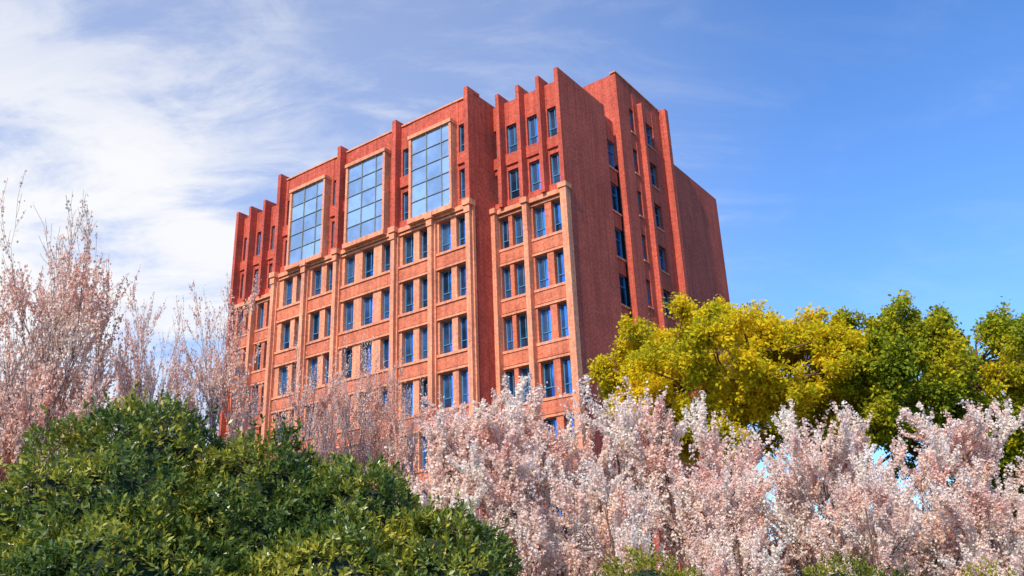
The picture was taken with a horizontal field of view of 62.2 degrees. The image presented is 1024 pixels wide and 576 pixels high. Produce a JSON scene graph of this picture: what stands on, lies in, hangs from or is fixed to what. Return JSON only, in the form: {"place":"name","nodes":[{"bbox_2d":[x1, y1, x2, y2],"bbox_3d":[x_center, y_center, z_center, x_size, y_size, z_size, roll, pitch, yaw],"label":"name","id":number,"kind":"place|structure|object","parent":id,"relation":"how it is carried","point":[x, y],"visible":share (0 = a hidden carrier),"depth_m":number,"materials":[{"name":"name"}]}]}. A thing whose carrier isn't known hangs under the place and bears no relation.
{"place":"outdoors","nodes":[
{"label":"outdoors","id":0,"kind":"place"},
{"bbox_2d":[0,0,1023,575],"label":"sky","id":1,"kind":"structure","parent":0,"point":[853,154],"materials":[{"name":"blue"}]},
{"bbox_2d":[929,383,1023,533],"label":"blossoming tree","id":2,"kind":"object","parent":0,"point":[1006,458],"visible":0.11,"depth_m":21.41,"materials":[{"name":"pink plant"}]},
{"label":"ground","id":3,"kind":"structure","parent":0,"visible":0},
{"bbox_2d":[0,310,38,469],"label":"budding plum tree","id":4,"kind":"object","parent":3,"relation":"on","point":[9,331],"visible":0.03,"depth_m":14.35,"materials":[{"name":"pink plant"}]},
{"bbox_2d":[0,266,83,506],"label":"budding plum tree","id":5,"kind":"object","parent":3,"relation":"on","point":[5,451],"visible":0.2,"depth_m":12.53,"materials":[{"name":"pink plant"}]},
{"bbox_2d":[0,170,177,505],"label":"budding plum tree","id":6,"kind":"object","parent":3,"relation":"on","point":[46,379],"visible":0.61,"depth_m":12.38,"materials":[{"name":"pink plant"}]},
{"bbox_2d":[0,382,264,575],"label":"evergreen shrub","id":7,"kind":"object","parent":3,"relation":"on","point":[94,506],"visible":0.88,"depth_m":8.66,"materials":[{"name":"green plant"}]},
{"bbox_2d":[99,263,210,449],"bbox_3d":[-6.071,3.255,13.940,1.529,7.360,1.776,-2,-21,0],"label":"budding plum tree","id":8,"kind":"object","parent":3,"relation":"on","point":[127,375],"visible":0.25,"depth_m":14.30,"materials":[{"name":"pink plant"}]},
{"bbox_2d":[158,271,268,468],"bbox_3d":[-5.151,3.288,14.625,2.170,7.705,1.482,17,-28,-42],"label":"budding plum tree","id":9,"kind":"object","parent":3,"relation":"on","point":[219,377],"visible":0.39,"depth_m":14.98,"materials":[{"name":"pink plant"}]},
{"bbox_2d":[262,335,357,479],"bbox_3d":[-4.002,4.418,16.499,1.877,6.826,1.742,13,-25,-35],"label":"budding plum tree","id":10,"kind":"object","parent":3,"relation":"on","point":[326,420],"visible":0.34,"depth_m":16.95,"materials":[{"name":"pink plant"}]},
{"bbox_2d":[164,413,523,575],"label":"evergreen shrub","id":11,"kind":"object","parent":3,"relation":"on","point":[326,518],"visible":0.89,"depth_m":9.03,"materials":[{"name":"green plant"}]},
{"bbox_2d":[308,321,394,489],"bbox_3d":[-3.174,4.517,17.708,1.874,7.430,2.057,-17,-25,35],"label":"budding plum tree","id":12,"kind":"object","parent":3,"relation":"on","point":[368,419],"visible":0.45,"depth_m":18.07,"materials":[{"name":"pink plant"}]},
{"bbox_2d":[271,216,461,469],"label":"stone piers","id":13,"kind":"structure","parent":3,"relation":"on","point":[378,296],"depth_m":56.13,"materials":[{"name":"stone"}]},
{"bbox_2d":[359,339,434,504],"bbox_3d":[-2.465,4.709,17.921,1.573,7.158,1.827,9,-23,-27],"label":"budding plum tree","id":14,"kind":"object","parent":3,"relation":"on","point":[390,436],"visible":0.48,"depth_m":18.09,"materials":[{"name":"pink plant"}]},
{"bbox_2d":[226,198,575,572],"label":"spandrel walls","id":15,"kind":"structure","parent":3,"relation":"on","point":[548,206],"depth_m":52.32,"materials":[{"name":"brick"}]},
{"bbox_2d":[226,233,575,532],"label":"spandrel bands","id":16,"kind":"object","parent":15,"relation":"attached to","point":[521,356],"visible":0.28,"depth_m":53.26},
{"bbox_2d":[237,186,586,570],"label":"stone pilasters","id":17,"kind":"object","parent":3,"relation":"on","point":[472,310],"visible":0.56,"depth_m":52.45,"materials":[{"name":"stone"}]},
{"bbox_2d":[384,388,521,537],"bbox_3d":[-1.007,4.165,13.926,2.541,5.263,2.869,-2,-21,0],"label":"cherry blossom tree","id":18,"kind":"object","parent":3,"relation":"on","point":[439,435],"visible":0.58,"depth_m":14.40,"materials":[{"name":"pink plant"}]},
{"bbox_2d":[239,67,758,570],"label":"brick walls","id":19,"kind":"structure","parent":3,"relation":"on","point":[593,117],"depth_m":57.23,"materials":[{"name":"red brick"}]},
{"bbox_2d":[289,124,448,264],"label":"bay window glass","id":20,"kind":"object","parent":19,"relation":"attached to","point":[418,176],"visible":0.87,"depth_m":58.96,"materials":[{"name":"blue glass"}]},
{"bbox_2d":[289,126,448,259],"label":"bay mullions","id":21,"kind":"object","parent":20,"relation":"attached to","point":[375,201],"visible":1,"depth_m":59.02,"materials":[{"name":"grey metal"}]},
{"bbox_2d":[237,134,560,303],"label":"brick bands","id":22,"kind":"object","parent":19,"relation":"attached to","point":[531,150],"visible":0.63,"depth_m":55.33,"materials":[{"name":"red brick"}]},
{"bbox_2d":[225,71,689,538],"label":"stone bands","id":23,"kind":"object","parent":19,"relation":"attached to","point":[452,209],"visible":0.52,"depth_m":56.85,"materials":[{"name":"stone"}]},
{"bbox_2d":[237,107,685,566],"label":"window frames","id":24,"kind":"structure","parent":19,"relation":"attached to","point":[461,288],"depth_m":54.73,"materials":[{"name":"metal"}]},
{"bbox_2d":[238,109,684,575],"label":"window glass","id":25,"kind":"object","parent":24,"relation":"in","point":[550,392],"visible":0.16,"depth_m":54.06,"materials":[{"name":"blue glass"}]},
{"bbox_2d":[218,76,709,566],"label":"brick fins","id":26,"kind":"object","parent":19,"relation":"attached to","point":[485,189],"visible":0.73,"depth_m":56.79,"materials":[{"name":"red brick"}]},
{"bbox_2d":[440,372,565,575],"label":"cherry blossom tree","id":27,"kind":"object","parent":3,"relation":"on","point":[528,450],"visible":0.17,"depth_m":14.73,"materials":[{"name":"pink plant"}]},
{"bbox_2d":[446,425,607,575],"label":"cherry blossom tree","id":28,"kind":"object","parent":3,"relation":"on","point":[528,535],"visible":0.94,"depth_m":13.14,"materials":[{"name":"pink plant"}]},
{"bbox_2d":[485,381,649,575],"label":"cherry blossom tree","id":29,"kind":"object","parent":3,"relation":"on","point":[557,450],"visible":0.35,"depth_m":15.15,"materials":[{"name":"pink plant"}]},
{"bbox_2d":[545,438,664,575],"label":"cherry blossom tree","id":30,"kind":"object","parent":3,"relation":"on","point":[636,535],"visible":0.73,"depth_m":12.78,"materials":[{"name":"pink plant"}]},
{"bbox_2d":[551,374,678,572],"bbox_3d":[1.930,4.374,15.658,2.280,5.862,2.659,-9,-22,17],"label":"cherry blossom tree","id":31,"kind":"object","parent":3,"relation":"on","point":[619,455],"visible":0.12,"depth_m":15.76,"materials":[{"name":"pink plant"}]},
{"bbox_2d":[616,168,652,554],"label":"windows","id":32,"kind":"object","parent":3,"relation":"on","point":[623,248],"visible":0.04,"depth_m":57.29,"materials":[{"name":"blue glass"}]},
{"bbox_2d":[592,385,772,575],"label":"cherry blossom tree","id":33,"kind":"object","parent":3,"relation":"on","point":[665,436],"visible":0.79,"depth_m":14.49,"materials":[{"name":"pink plant"}]},
{"bbox_2d":[674,458,795,575],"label":"cherry blossom tree","id":34,"kind":"object","parent":3,"relation":"on","point":[728,510],"visible":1,"depth_m":12.51,"materials":[{"name":"pink plant"}]},
{"bbox_2d":[583,290,889,570],"bbox_3d":[6.040,4.562,21.549,8.024,9.391,6.851,-2,-21,0],"label":"golden leaf tree","id":35,"kind":"object","parent":3,"relation":"on","point":[681,363],"visible":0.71,"depth_m":20.70,"materials":[{"name":"yellow plant"}]},
{"bbox_2d":[679,390,816,575],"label":"cherry blossom tree","id":36,"kind":"object","parent":3,"relation":"on","point":[711,447],"visible":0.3,"depth_m":15.46,"materials":[{"name":"pink plant"}]},
{"bbox_2d":[739,400,907,575],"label":"cherry blossom tree","id":37,"kind":"object","parent":3,"relation":"on","point":[793,496],"visible":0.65,"depth_m":14.40,"materials":[{"name":"pink plant"}]},
{"bbox_2d":[769,399,904,575],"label":"cherry blossom tree","id":38,"kind":"object","parent":3,"relation":"on","point":[815,487],"visible":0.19,"depth_m":16.55,"materials":[{"name":"pink plant"}]},
{"bbox_2d":[806,441,933,575],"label":"cherry blossom tree","id":39,"kind":"object","parent":3,"relation":"on","point":[848,498],"visible":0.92,"depth_m":12.48,"materials":[{"name":"pink plant"}]},
{"bbox_2d":[774,289,1023,565],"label":"golden leaf tree","id":40,"kind":"object","parent":3,"relation":"on","point":[903,349],"visible":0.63,"depth_m":20.75,"materials":[{"name":"green plant"}]},
{"bbox_2d":[863,401,977,575],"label":"cherry blossom tree","id":41,"kind":"object","parent":3,"relation":"on","point":[947,531],"visible":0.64,"depth_m":13.59,"materials":[{"name":"pink plant"}]},
{"bbox_2d":[897,390,1023,575],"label":"cherry blossom tree","id":42,"kind":"object","parent":3,"relation":"on","point":[971,438],"visible":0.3,"depth_m":14.63,"materials":[{"name":"pink plant"}]},
{"bbox_2d":[907,453,1023,575],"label":"cherry blossom tree","id":43,"kind":"object","parent":3,"relation":"on","point":[978,517],"visible":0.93,"depth_m":12.15,"materials":[{"name":"pink plant"}]},
{"bbox_2d":[1007,425,1023,511],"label":"cherry blossom tree","id":44,"kind":"object","parent":3,"relation":"on","point":[1021,467],"visible":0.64,"depth_m":14.46,"materials":[{"name":"pink plant"}]}
]}

